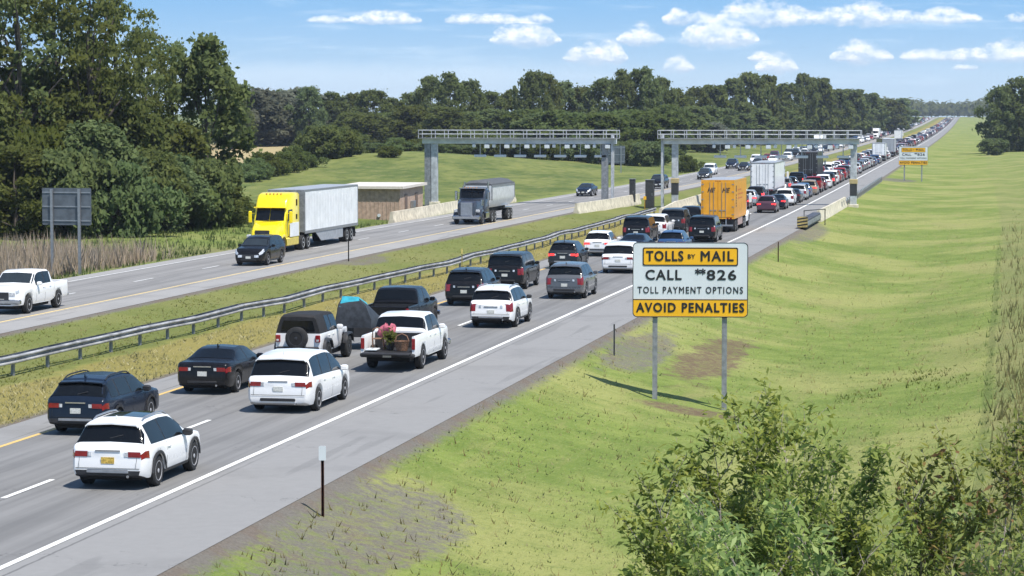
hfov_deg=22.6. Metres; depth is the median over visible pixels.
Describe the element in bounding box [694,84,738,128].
tree
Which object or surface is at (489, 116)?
tree
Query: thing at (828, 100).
tree
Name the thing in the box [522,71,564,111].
tree
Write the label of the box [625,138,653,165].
shrub
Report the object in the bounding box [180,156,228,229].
shrub
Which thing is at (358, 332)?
utility trailer
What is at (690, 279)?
toll sign
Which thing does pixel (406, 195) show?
door
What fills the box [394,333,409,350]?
basket
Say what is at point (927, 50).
sky
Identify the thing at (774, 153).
minivan
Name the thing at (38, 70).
tree
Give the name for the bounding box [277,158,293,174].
shrub
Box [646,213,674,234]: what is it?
suv
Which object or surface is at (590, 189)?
car
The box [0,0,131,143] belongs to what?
tree
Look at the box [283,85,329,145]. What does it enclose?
tree
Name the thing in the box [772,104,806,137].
tree
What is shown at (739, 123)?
tree
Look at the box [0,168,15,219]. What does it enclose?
shrub
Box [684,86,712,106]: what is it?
tree
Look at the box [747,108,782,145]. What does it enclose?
tree
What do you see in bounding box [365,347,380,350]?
board
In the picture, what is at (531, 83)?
tree
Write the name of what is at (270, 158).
shrub
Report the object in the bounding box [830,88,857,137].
tree
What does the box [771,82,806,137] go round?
tree
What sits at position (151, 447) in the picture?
suv
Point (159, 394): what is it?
yellow edge line
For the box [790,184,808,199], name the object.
suv
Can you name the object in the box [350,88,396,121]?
tree
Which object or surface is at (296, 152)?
shrub
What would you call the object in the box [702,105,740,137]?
tree
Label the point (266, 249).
suv
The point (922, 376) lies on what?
dark weeds
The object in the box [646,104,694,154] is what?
tree
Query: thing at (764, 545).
young tree
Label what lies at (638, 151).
shrub
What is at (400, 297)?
pickup truck
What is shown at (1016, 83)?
tree
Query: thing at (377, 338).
hoop chair
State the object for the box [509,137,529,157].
shrub
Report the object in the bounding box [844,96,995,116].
wood
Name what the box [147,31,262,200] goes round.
tree
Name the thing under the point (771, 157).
suv
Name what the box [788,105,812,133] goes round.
tree
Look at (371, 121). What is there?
tree
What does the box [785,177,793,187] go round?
suv
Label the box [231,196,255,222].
shrub
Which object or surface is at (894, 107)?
tree
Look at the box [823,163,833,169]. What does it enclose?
suv
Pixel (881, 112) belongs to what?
tree
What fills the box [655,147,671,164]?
shrub
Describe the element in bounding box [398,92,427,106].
tree
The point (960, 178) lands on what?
grass ground
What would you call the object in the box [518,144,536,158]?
shrub
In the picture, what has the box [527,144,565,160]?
shrub
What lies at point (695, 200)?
concrete barrier
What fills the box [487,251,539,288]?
suv
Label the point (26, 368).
median grass
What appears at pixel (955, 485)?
young tree
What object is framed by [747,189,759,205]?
suv
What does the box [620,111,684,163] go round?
tree
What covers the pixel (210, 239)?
verge grass
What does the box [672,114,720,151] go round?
tree
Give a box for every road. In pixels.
[0,117,937,333]
[0,117,959,575]
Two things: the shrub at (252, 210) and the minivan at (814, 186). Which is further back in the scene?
the minivan at (814, 186)
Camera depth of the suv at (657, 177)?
321.75 m
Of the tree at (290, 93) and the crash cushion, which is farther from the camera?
the tree at (290, 93)
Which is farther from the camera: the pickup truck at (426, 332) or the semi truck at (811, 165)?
the semi truck at (811, 165)
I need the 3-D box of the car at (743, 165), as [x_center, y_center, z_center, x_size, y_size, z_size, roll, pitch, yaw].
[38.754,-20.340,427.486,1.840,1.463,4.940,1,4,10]
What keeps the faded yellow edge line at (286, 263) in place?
on the road at (89, 290)
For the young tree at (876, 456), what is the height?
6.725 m
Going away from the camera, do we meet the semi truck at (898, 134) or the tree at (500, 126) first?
the tree at (500, 126)
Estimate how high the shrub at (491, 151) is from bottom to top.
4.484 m
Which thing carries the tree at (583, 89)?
on the grass ground at (960, 178)
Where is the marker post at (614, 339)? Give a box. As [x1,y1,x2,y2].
[613,324,614,355]
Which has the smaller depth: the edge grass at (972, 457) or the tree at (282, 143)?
the edge grass at (972, 457)
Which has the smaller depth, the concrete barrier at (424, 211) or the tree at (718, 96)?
the concrete barrier at (424, 211)
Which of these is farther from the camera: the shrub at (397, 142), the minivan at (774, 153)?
the minivan at (774, 153)
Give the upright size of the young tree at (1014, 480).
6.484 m
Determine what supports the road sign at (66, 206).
on the grass ground at (960, 178)
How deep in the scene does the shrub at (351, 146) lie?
398.18 m
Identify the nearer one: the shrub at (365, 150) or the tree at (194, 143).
the tree at (194, 143)
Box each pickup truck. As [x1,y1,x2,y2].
[0,268,68,312]
[360,310,450,367]
[368,285,439,318]
[789,172,805,182]
[806,176,823,192]
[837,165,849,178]
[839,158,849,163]
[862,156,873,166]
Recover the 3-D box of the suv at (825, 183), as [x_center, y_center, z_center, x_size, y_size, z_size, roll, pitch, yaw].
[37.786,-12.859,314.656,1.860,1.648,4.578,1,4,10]
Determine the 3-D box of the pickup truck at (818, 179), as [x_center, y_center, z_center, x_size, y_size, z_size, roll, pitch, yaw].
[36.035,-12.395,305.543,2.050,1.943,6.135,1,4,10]
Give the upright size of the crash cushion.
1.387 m
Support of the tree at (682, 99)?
on the grass ground at (960, 178)
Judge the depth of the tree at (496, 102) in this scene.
616.10 m
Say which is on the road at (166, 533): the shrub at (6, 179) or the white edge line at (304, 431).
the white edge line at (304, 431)
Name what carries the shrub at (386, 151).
on the grass ground at (960, 178)
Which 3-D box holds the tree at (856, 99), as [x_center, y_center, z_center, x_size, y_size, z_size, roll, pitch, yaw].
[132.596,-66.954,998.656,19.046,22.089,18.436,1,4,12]
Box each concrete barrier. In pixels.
[388,197,515,223]
[573,194,641,213]
[659,194,700,213]
[817,197,847,221]
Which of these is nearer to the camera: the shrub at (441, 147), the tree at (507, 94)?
the shrub at (441, 147)
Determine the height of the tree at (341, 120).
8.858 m
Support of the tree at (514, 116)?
on the grass ground at (960, 178)
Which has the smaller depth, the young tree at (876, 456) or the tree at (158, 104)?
the young tree at (876, 456)
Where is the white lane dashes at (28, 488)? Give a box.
[1,213,750,497]
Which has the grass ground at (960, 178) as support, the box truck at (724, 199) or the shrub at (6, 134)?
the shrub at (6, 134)
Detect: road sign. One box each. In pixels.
[42,188,91,274]
[609,146,624,172]
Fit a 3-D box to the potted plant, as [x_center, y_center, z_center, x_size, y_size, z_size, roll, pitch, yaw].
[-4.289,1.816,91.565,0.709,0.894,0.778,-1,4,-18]
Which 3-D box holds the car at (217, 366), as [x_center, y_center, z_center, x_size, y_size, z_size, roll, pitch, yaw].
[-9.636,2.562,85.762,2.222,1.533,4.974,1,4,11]
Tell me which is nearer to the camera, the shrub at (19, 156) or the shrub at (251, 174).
the shrub at (19, 156)
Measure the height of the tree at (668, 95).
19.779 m
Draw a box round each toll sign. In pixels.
[633,242,747,409]
[899,146,927,181]
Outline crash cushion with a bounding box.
[797,209,825,227]
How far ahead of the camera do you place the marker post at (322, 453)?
59.94 m
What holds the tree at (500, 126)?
on the grass ground at (960, 178)
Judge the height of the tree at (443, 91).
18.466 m
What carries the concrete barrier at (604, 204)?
on the grass ground at (960, 178)
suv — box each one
[47,370,158,430]
[73,409,200,485]
[235,233,285,264]
[445,267,500,304]
[470,283,531,326]
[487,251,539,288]
[546,261,597,297]
[548,240,588,266]
[584,230,620,254]
[622,215,658,240]
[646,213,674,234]
[651,174,668,188]
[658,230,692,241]
[661,207,692,232]
[682,205,700,215]
[688,214,723,241]
[697,168,712,178]
[726,158,738,168]
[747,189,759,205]
[748,186,767,195]
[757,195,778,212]
[768,155,778,159]
[776,188,796,205]
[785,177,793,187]
[786,176,798,183]
[790,149,799,156]
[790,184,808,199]
[797,183,812,197]
[821,177,827,189]
[822,172,835,185]
[823,145,829,150]
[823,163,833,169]
[824,170,838,183]
[834,167,847,179]
[838,170,841,182]
[857,160,864,170]
[857,162,861,173]
[860,158,870,167]
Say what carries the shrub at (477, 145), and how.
on the grass ground at (960, 178)
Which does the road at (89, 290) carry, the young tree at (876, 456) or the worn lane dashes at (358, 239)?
the worn lane dashes at (358, 239)
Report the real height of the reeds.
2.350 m
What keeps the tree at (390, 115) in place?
on the grass ground at (960, 178)
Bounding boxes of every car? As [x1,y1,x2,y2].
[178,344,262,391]
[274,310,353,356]
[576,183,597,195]
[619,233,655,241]
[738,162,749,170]
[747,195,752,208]
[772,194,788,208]
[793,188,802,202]
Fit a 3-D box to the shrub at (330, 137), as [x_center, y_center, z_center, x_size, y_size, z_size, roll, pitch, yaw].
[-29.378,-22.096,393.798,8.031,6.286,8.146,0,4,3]
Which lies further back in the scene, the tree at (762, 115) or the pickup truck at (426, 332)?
the tree at (762, 115)
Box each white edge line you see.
[0,129,943,569]
[68,168,721,281]
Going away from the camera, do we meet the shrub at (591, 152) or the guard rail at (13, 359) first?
the guard rail at (13, 359)
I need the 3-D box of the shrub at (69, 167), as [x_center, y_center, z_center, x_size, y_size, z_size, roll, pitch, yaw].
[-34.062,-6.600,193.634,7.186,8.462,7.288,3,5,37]
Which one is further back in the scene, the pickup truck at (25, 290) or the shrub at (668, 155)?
the shrub at (668, 155)
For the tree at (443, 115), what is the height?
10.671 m
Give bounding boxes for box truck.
[701,177,751,231]
[872,143,887,160]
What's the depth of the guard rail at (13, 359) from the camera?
118.50 m
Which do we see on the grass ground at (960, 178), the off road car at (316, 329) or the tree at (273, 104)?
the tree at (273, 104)
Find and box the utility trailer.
[347,328,374,336]
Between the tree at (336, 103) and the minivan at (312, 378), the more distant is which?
the tree at (336, 103)
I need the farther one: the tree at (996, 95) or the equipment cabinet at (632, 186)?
the tree at (996, 95)
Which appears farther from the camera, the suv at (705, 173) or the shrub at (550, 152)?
the shrub at (550, 152)
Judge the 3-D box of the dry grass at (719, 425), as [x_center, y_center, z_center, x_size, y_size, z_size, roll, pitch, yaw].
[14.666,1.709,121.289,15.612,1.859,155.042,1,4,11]
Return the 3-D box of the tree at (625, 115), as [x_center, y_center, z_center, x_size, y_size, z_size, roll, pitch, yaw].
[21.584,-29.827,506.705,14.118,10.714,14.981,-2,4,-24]
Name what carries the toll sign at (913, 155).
on the grass ground at (960, 178)
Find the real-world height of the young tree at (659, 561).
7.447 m
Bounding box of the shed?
[349,182,426,219]
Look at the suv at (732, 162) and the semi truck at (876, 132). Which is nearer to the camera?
the suv at (732, 162)
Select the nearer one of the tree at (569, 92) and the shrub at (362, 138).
the shrub at (362, 138)
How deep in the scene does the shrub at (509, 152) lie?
485.33 m
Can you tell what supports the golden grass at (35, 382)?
on the grass ground at (960, 178)
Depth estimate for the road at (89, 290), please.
157.96 m
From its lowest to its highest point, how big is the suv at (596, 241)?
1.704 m
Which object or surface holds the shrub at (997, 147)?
on the grass ground at (960, 178)
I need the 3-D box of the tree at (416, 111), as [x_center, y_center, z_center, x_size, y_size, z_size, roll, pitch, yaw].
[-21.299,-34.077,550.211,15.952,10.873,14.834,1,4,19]
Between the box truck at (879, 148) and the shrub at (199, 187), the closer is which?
the shrub at (199, 187)
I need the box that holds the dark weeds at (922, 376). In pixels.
[835,364,969,402]
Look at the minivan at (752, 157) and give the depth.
491.40 m
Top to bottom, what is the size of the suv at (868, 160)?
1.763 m
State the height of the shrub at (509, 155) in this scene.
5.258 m
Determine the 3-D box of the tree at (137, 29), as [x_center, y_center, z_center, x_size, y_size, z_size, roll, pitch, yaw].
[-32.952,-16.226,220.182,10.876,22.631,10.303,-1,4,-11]
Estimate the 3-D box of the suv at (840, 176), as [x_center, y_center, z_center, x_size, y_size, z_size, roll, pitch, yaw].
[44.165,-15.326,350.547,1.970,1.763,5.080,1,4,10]
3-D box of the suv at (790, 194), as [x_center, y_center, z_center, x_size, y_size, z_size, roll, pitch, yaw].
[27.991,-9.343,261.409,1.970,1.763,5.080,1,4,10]
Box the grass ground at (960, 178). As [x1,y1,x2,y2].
[0,114,1023,575]
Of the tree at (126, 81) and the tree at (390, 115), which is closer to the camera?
the tree at (126, 81)
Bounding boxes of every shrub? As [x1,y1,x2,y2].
[0,79,62,131]
[0,81,21,218]
[0,143,57,239]
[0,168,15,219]
[1,124,66,235]
[17,146,121,238]
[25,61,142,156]
[62,119,154,235]
[86,159,190,237]
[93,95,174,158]
[98,145,193,233]
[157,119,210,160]
[157,152,216,232]
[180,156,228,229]
[182,157,238,229]
[222,180,255,226]
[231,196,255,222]
[236,163,266,181]
[240,157,275,179]
[250,151,290,176]
[274,145,310,170]
[276,152,302,173]
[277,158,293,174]
[289,138,323,154]
[296,124,348,159]
[302,151,329,167]
[316,126,360,156]
[353,132,369,154]
[361,148,376,152]
[363,143,385,152]
[375,146,402,157]
[383,137,414,151]
[402,139,422,151]
[413,141,451,152]
[434,133,450,150]
[446,145,476,154]
[452,131,486,154]
[471,128,503,155]
[477,137,511,155]
[498,135,519,157]
[506,144,523,157]
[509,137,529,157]
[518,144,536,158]
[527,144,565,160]
[558,137,579,160]
[563,135,587,161]
[581,137,617,163]
[614,141,636,165]
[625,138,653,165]
[628,141,666,166]
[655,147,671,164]
[678,155,705,172]
[976,138,1009,155]
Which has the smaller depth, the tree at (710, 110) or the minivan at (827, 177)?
the minivan at (827, 177)
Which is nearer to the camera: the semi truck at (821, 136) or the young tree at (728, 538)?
the young tree at (728, 538)
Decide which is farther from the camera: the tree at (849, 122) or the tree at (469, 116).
the tree at (849, 122)
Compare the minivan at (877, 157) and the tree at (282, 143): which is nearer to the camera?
the minivan at (877, 157)
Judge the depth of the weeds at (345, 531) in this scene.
59.52 m
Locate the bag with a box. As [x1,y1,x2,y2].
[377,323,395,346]
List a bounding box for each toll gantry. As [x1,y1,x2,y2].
[418,130,619,205]
[657,130,861,207]
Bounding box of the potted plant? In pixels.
[381,327,397,350]
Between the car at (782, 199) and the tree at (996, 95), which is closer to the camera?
the car at (782, 199)
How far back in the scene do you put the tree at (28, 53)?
205.78 m
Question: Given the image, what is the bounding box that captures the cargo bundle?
[335,296,378,327]
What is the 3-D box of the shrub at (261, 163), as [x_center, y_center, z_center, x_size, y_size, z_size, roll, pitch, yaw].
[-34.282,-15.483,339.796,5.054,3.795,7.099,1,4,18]
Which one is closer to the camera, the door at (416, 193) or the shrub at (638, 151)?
the door at (416, 193)
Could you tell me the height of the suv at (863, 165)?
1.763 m
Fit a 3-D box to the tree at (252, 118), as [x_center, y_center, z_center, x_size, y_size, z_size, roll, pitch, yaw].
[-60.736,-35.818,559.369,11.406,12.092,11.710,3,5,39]
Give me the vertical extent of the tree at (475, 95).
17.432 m
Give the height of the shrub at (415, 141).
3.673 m
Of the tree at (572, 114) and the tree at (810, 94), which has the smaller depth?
the tree at (572, 114)
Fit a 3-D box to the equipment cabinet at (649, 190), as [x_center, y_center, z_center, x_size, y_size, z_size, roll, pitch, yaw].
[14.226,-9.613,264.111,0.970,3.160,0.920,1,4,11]
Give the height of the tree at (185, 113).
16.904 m
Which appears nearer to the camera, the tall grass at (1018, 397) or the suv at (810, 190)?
the tall grass at (1018, 397)
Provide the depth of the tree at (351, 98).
606.91 m
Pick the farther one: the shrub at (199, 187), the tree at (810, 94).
the tree at (810, 94)
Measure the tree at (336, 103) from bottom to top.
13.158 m
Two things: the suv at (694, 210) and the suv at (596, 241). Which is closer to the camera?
the suv at (596, 241)
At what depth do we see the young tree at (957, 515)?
33.60 m
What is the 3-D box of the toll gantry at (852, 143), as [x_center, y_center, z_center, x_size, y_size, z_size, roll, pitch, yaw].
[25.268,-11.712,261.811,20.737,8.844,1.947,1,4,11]
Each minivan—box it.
[248,348,349,409]
[602,241,635,271]
[703,163,717,174]
[750,154,759,162]
[770,151,779,158]
[782,152,792,160]
[801,179,818,194]
[817,174,832,187]
[870,154,879,163]
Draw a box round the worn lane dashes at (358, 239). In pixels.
[61,170,733,295]
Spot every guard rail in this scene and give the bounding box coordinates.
[0,208,655,375]
[841,177,881,205]
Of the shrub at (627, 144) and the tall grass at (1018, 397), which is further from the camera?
the shrub at (627, 144)
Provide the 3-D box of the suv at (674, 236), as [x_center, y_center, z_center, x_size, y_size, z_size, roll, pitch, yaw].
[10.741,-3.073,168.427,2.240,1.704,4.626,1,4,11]
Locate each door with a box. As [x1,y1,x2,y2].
[405,194,407,208]
[415,192,417,206]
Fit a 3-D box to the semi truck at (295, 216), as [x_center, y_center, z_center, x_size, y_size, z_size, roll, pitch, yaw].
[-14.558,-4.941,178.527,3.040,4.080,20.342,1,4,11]
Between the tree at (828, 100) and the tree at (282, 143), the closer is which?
the tree at (282, 143)
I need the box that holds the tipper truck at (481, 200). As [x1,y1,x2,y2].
[452,177,514,223]
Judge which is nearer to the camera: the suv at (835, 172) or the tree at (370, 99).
the suv at (835, 172)
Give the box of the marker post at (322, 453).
[319,446,325,516]
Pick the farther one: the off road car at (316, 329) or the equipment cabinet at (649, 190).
the equipment cabinet at (649, 190)
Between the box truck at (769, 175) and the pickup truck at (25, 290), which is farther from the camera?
the box truck at (769, 175)
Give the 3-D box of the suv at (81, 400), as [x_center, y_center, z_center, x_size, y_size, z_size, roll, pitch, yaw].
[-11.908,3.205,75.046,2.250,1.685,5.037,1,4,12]
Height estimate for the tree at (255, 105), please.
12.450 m
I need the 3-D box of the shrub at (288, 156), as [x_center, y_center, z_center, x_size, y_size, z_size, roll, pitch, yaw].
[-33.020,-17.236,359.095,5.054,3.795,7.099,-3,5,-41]
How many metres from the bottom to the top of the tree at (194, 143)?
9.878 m
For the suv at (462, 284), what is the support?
on the road at (166, 533)
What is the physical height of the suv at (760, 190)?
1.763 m
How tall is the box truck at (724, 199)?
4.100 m
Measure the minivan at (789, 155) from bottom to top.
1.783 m
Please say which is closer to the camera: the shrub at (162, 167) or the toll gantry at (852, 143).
the shrub at (162, 167)
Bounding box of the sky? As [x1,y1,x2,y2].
[0,0,1023,116]
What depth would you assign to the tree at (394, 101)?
607.58 m
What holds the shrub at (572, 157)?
on the grass ground at (960, 178)
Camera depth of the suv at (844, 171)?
363.65 m
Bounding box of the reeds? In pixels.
[0,230,179,277]
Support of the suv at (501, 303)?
on the road at (166, 533)
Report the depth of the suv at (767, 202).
240.01 m
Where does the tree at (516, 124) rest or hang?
on the grass ground at (960, 178)
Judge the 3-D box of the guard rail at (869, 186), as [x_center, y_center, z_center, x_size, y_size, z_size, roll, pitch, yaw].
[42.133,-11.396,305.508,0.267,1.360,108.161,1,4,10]
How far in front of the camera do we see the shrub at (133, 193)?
195.03 m
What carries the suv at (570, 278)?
on the road at (166, 533)
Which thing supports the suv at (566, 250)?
on the road at (166, 533)
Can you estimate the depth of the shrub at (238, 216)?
215.81 m
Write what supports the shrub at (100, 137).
on the grass ground at (960, 178)
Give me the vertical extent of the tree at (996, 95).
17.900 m
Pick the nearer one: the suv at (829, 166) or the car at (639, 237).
the car at (639, 237)
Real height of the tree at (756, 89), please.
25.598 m
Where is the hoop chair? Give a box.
[372,327,384,348]
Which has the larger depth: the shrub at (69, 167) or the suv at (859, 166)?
the suv at (859, 166)
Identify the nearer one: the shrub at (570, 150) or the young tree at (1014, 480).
the young tree at (1014, 480)
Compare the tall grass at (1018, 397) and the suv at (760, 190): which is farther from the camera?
the suv at (760, 190)
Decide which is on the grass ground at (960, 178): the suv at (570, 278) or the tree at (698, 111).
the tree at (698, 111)
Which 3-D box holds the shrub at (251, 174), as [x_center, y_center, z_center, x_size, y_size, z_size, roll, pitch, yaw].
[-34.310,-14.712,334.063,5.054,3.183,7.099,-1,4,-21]
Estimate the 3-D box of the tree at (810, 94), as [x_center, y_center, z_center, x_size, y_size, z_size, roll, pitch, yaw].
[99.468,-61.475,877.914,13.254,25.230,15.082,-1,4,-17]
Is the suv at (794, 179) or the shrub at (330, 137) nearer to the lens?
the suv at (794, 179)
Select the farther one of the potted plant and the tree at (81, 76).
the tree at (81, 76)
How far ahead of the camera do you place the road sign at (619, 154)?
418.85 m
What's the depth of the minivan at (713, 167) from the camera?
397.70 m
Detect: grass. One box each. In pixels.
[0,214,612,386]
[0,221,623,425]
[1,219,387,279]
[378,238,986,575]
[963,244,1000,560]
[975,225,1023,556]
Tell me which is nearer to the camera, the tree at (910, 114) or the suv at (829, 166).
the suv at (829, 166)
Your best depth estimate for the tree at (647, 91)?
596.92 m
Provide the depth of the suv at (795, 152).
550.77 m
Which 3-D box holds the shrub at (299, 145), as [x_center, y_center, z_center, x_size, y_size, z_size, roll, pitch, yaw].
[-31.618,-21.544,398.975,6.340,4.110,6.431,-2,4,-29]
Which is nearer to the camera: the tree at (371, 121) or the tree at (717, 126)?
the tree at (371, 121)
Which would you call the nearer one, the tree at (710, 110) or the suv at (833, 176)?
the suv at (833, 176)
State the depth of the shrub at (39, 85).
214.66 m
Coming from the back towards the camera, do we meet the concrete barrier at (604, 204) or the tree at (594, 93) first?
the tree at (594, 93)
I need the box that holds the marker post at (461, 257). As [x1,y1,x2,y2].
[461,249,462,266]
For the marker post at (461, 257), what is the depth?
148.48 m
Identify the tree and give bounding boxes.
[0,0,73,125]
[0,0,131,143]
[0,0,155,132]
[26,0,165,154]
[72,0,192,140]
[117,24,188,155]
[133,37,216,148]
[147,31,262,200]
[195,83,256,131]
[208,97,258,148]
[242,87,299,146]
[246,96,278,145]
[264,86,340,144]
[272,88,302,145]
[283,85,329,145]
[317,91,350,124]
[329,112,370,138]
[338,92,369,113]
[343,112,399,143]
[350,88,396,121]
[369,112,432,140]
[377,104,441,150]
[378,97,404,111]
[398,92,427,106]
[408,106,483,138]
[412,74,447,108]
[425,71,473,112]
[443,112,488,133]
[450,78,491,111]
[466,108,508,133]
[481,90,509,114]
[488,118,509,133]
[500,89,523,110]
[500,109,542,136]
[507,112,559,157]
[508,69,559,110]
[521,109,576,137]
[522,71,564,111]
[539,112,605,137]
[552,80,583,112]
[566,85,597,111]
[569,112,645,140]
[580,76,624,113]
[593,110,640,140]
[596,368,921,575]
[601,68,639,111]
[614,109,650,139]
[617,429,848,575]
[618,66,664,134]
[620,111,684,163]
[645,75,677,133]
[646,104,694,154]
[661,491,749,575]
[663,87,695,107]
[670,489,810,575]
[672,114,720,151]
[680,106,716,149]
[680,428,951,575]
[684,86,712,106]
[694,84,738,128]
[697,122,732,152]
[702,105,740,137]
[712,107,753,136]
[724,77,756,124]
[733,113,769,145]
[736,71,772,125]
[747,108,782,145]
[752,74,790,137]
[759,423,997,575]
[762,488,851,575]
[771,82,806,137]
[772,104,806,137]
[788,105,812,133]
[792,72,827,137]
[805,76,841,137]
[820,407,1023,575]
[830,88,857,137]
[840,88,874,137]
[850,92,891,133]
[872,98,911,133]
[882,518,1023,575]
[885,98,921,130]
[922,465,1023,575]
[972,85,1023,152]
[996,76,1023,151]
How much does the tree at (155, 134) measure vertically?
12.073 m
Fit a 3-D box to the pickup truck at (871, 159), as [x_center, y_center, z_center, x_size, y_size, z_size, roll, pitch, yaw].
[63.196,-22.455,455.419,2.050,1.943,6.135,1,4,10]
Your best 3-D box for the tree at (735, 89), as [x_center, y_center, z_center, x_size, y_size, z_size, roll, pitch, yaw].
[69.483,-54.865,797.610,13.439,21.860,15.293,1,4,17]
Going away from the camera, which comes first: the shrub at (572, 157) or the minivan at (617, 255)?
the minivan at (617, 255)
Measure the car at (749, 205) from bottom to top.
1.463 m
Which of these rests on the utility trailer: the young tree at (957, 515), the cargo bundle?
the cargo bundle
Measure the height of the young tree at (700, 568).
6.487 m
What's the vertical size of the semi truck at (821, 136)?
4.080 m
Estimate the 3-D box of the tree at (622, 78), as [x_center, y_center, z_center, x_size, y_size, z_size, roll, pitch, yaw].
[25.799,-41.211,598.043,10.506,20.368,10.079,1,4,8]
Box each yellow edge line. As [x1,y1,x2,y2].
[0,253,591,446]
[1,128,911,321]
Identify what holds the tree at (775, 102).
on the grass ground at (960, 178)
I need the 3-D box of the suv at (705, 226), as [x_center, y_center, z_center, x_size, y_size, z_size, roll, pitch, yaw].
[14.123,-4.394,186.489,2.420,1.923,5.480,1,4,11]
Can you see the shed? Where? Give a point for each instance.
(379, 200)
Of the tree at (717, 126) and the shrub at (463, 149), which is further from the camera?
the tree at (717, 126)
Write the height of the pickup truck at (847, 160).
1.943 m
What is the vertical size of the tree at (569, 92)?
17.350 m
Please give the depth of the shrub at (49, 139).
197.06 m
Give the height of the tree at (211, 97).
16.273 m
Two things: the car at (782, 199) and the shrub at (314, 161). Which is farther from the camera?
the shrub at (314, 161)
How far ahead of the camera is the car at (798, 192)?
268.60 m
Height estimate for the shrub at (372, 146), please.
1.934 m
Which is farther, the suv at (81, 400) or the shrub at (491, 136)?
the shrub at (491, 136)
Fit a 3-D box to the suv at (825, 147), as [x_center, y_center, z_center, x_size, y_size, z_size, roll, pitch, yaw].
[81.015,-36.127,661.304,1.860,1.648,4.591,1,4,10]
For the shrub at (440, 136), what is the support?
on the grass ground at (960, 178)
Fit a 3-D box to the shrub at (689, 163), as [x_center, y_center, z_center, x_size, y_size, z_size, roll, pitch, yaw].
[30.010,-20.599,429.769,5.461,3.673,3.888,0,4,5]
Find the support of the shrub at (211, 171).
on the grass ground at (960, 178)
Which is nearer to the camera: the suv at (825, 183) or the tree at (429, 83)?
the suv at (825, 183)
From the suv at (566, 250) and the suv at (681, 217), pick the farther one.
the suv at (681, 217)
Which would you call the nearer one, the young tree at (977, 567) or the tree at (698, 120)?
the young tree at (977, 567)
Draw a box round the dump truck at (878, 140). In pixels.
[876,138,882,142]
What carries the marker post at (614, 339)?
on the grass ground at (960, 178)
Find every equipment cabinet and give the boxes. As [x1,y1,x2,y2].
[629,179,635,202]
[645,179,654,208]
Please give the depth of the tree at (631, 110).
508.87 m
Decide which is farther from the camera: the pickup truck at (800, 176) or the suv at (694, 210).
the pickup truck at (800, 176)
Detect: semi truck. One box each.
[247,184,357,249]
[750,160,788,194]
[798,151,825,175]
[814,135,825,146]
[873,128,879,137]
[882,138,897,156]
[894,130,902,139]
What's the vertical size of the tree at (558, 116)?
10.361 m
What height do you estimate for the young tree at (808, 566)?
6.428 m
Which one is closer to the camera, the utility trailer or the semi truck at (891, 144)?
the utility trailer
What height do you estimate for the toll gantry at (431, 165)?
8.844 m
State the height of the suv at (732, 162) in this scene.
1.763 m
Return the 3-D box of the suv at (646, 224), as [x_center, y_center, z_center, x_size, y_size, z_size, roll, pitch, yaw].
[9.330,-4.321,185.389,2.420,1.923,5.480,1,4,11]
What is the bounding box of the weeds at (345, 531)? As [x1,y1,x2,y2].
[216,469,506,575]
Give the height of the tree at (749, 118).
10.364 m

